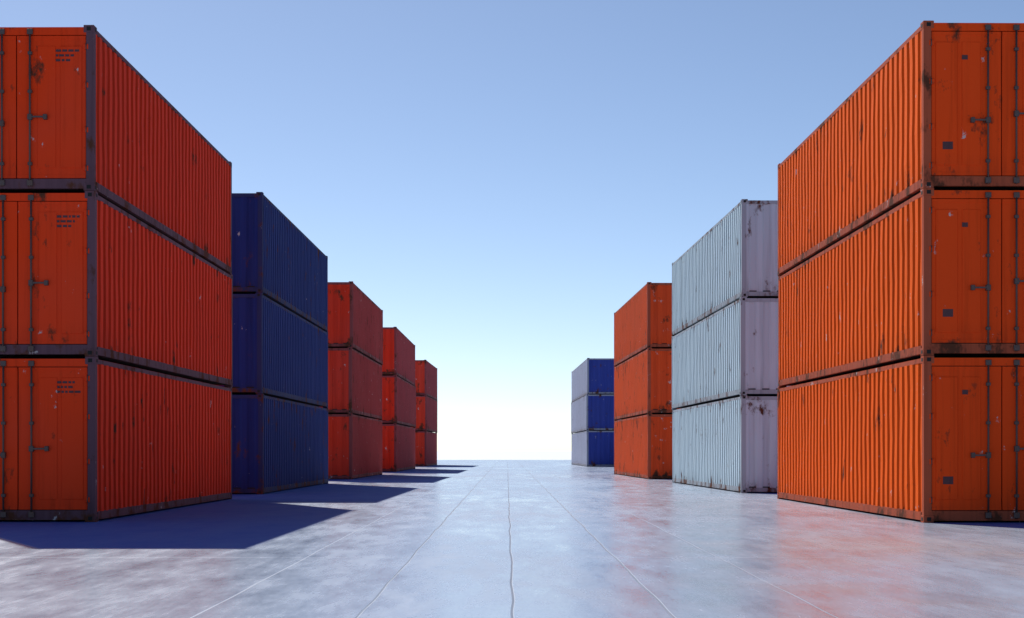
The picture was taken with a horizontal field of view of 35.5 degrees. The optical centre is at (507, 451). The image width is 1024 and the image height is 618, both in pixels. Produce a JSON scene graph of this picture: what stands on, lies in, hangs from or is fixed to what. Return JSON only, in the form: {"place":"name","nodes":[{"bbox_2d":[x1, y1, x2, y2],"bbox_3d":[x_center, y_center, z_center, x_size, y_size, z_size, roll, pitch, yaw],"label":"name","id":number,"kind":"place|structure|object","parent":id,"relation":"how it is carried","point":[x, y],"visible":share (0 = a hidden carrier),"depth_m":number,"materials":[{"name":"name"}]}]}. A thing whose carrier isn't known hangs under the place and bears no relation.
{"place":"outdoors","nodes":[
{"label":"outdoors","id":0,"kind":"place"},
{"bbox_2d":[0,451,1023,617],"bbox_3d":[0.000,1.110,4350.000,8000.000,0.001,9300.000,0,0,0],"label":"ground","id":1,"kind":"structure","parent":0,"point":[504,534],"depth_m":17.00,"materials":[{"name":"concrete"}]},
{"bbox_2d":[0,357,231,521],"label":"container","id":2,"kind":"object","parent":1,"relation":"on","point":[90,439],"visible":1,"depth_m":25.66,"materials":[{"name":"metal"}]},
{"bbox_2d":[0,191,232,386],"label":"container","id":3,"kind":"object","parent":2,"relation":"on","point":[89,274],"visible":0.93,"depth_m":25.77,"materials":[{"name":"metal"}]},
{"bbox_2d":[0,25,231,273],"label":"container","id":4,"kind":"object","parent":3,"relation":"on","point":[87,108],"visible":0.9,"depth_m":25.66,"materials":[{"name":"metal"}]},
{"bbox_2d":[232,394,327,493],"bbox_3d":[-7.419,-0.182,47.913,2.451,2.591,13.610,0,0,1],"label":"container","id":5,"kind":"object","parent":1,"relation":"on","point":[278,444],"visible":0.68,"depth_m":43.37,"materials":[{"name":"metal"}]},
{"bbox_2d":[222,293,327,407],"bbox_3d":[-7.436,-2.776,47.896,2.451,2.591,13.610,0,0,1],"label":"container","id":6,"kind":"object","parent":5,"relation":"on","point":[280,351],"visible":0.59,"depth_m":43.65,"materials":[{"name":"metal"}]},
{"bbox_2d":[232,192,327,331],"bbox_3d":[-7.432,-5.369,47.906,2.451,2.591,13.610,0,0,1],"label":"container","id":7,"kind":"object","parent":6,"relation":"on","point":[279,257],"visible":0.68,"depth_m":43.44,"materials":[{"name":"metal"}]},
{"bbox_2d":[328,413,381,478],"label":"container","id":8,"kind":"object","parent":1,"relation":"on","point":[354,446],"visible":0.56,"depth_m":63.36,"materials":[{"name":"metal"}]},
{"bbox_2d":[322,347,381,419],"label":"container","id":9,"kind":"object","parent":8,"relation":"on","point":[354,382],"visible":0.56,"depth_m":63.70,"materials":[{"name":"metal"}]},
{"bbox_2d":[328,281,382,364],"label":"container","id":10,"kind":"object","parent":9,"relation":"on","point":[355,317],"visible":0.54,"depth_m":63.39,"materials":[{"name":"metal"}]},
{"bbox_2d":[382,423,414,471],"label":"container","id":11,"kind":"object","parent":1,"relation":"on","point":[398,447],"visible":0.47,"depth_m":86.59,"materials":[{"name":"metal"}]},
{"bbox_2d":[377,375,415,427],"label":"container","id":12,"kind":"object","parent":11,"relation":"on","point":[398,400],"visible":0.52,"depth_m":86.95,"materials":[{"name":"metal"}]},
{"bbox_2d":[382,327,414,385],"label":"container","id":13,"kind":"object","parent":12,"relation":"on","point":[398,353],"visible":0.47,"depth_m":87.05,"materials":[{"name":"metal"}]},
{"bbox_2d":[415,431,436,465],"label":"container","id":14,"kind":"object","parent":1,"relation":"on","point":[425,448],"visible":0.43,"depth_m":116.56,"materials":[{"name":"metal"}]},
{"bbox_2d":[412,395,436,432],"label":"container","id":15,"kind":"object","parent":14,"relation":"on","point":[426,412],"visible":0.48,"depth_m":116.59,"materials":[{"name":"metal"}]},
{"bbox_2d":[415,360,436,399],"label":"container","id":16,"kind":"object","parent":15,"relation":"on","point":[425,377],"visible":0.49,"depth_m":116.82,"materials":[{"name":"metal"}]},
{"bbox_2d":[571,430,613,466],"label":"container","id":17,"kind":"object","parent":1,"relation":"on","point":[592,448],"visible":0.83,"depth_m":114.36,"materials":[{"name":"metal"}]},
{"bbox_2d":[571,394,613,432],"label":"container","id":18,"kind":"object","parent":17,"relation":"on","point":[592,412],"visible":0.85,"depth_m":114.34,"materials":[{"name":"metal"}]},
{"bbox_2d":[572,358,613,401],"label":"container","id":19,"kind":"object","parent":18,"relation":"on","point":[592,376],"visible":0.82,"depth_m":114.38,"materials":[{"name":"metal"}]},
{"bbox_2d":[614,414,671,478],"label":"container","id":20,"kind":"object","parent":1,"relation":"on","point":[643,446],"visible":0.62,"depth_m":64.32,"materials":[{"name":"metal"}]},
{"bbox_2d":[614,348,681,419],"bbox_3d":[6.570,-2.776,70.076,2.451,2.591,14.115,0,0,-2],"label":"container","id":21,"kind":"object","parent":20,"relation":"on","point":[642,383],"visible":0.55,"depth_m":64.31,"materials":[{"name":"metal"}]},
{"bbox_2d":[614,282,671,365],"bbox_3d":[6.559,-5.369,70.064,2.451,2.591,14.115,0,0,-2],"label":"container","id":22,"kind":"object","parent":21,"relation":"on","point":[642,319],"visible":0.58,"depth_m":64.07,"materials":[{"name":"metal"}]},
{"bbox_2d":[672,395,776,492],"bbox_3d":[7.244,-0.182,49.501,2.451,2.591,14.463,0,0,-1],"label":"container","id":23,"kind":"object","parent":1,"relation":"on","point":[729,444],"visible":0.77,"depth_m":44.37,"materials":[{"name":"metal"}]},
{"bbox_2d":[672,297,788,408],"bbox_3d":[7.225,-2.776,49.489,2.451,2.591,14.463,0,0,-1],"label":"container","id":24,"kind":"object","parent":23,"relation":"on","point":[730,351],"visible":0.73,"depth_m":44.26,"materials":[{"name":"metal"}]},
{"bbox_2d":[672,199,777,335],"bbox_3d":[7.243,-5.369,49.513,2.451,2.591,14.463,0,0,-1],"label":"container","id":25,"kind":"object","parent":24,"relation":"on","point":[730,257],"visible":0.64,"depth_m":44.29,"materials":[{"name":"metal"}]},
{"bbox_2d":[777,356,1023,522],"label":"container","id":26,"kind":"object","parent":1,"relation":"on","point":[927,439],"visible":1,"depth_m":25.42,"materials":[{"name":"metal"}]},
{"bbox_2d":[778,188,1023,386],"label":"container","id":27,"kind":"object","parent":26,"relation":"on","point":[932,272],"visible":0.94,"depth_m":25.47,"materials":[{"name":"metal"}]},
{"bbox_2d":[778,20,1023,275],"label":"container","id":28,"kind":"object","parent":27,"relation":"on","point":[932,104],"visible":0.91,"depth_m":25.41,"materials":[{"name":"metal"}]},
{"bbox_2d":[0,0,1023,450],"label":"sky","id":29,"kind":"structure","parent":0,"point":[499,178],"materials":[{"name":"blue"}]}
]}

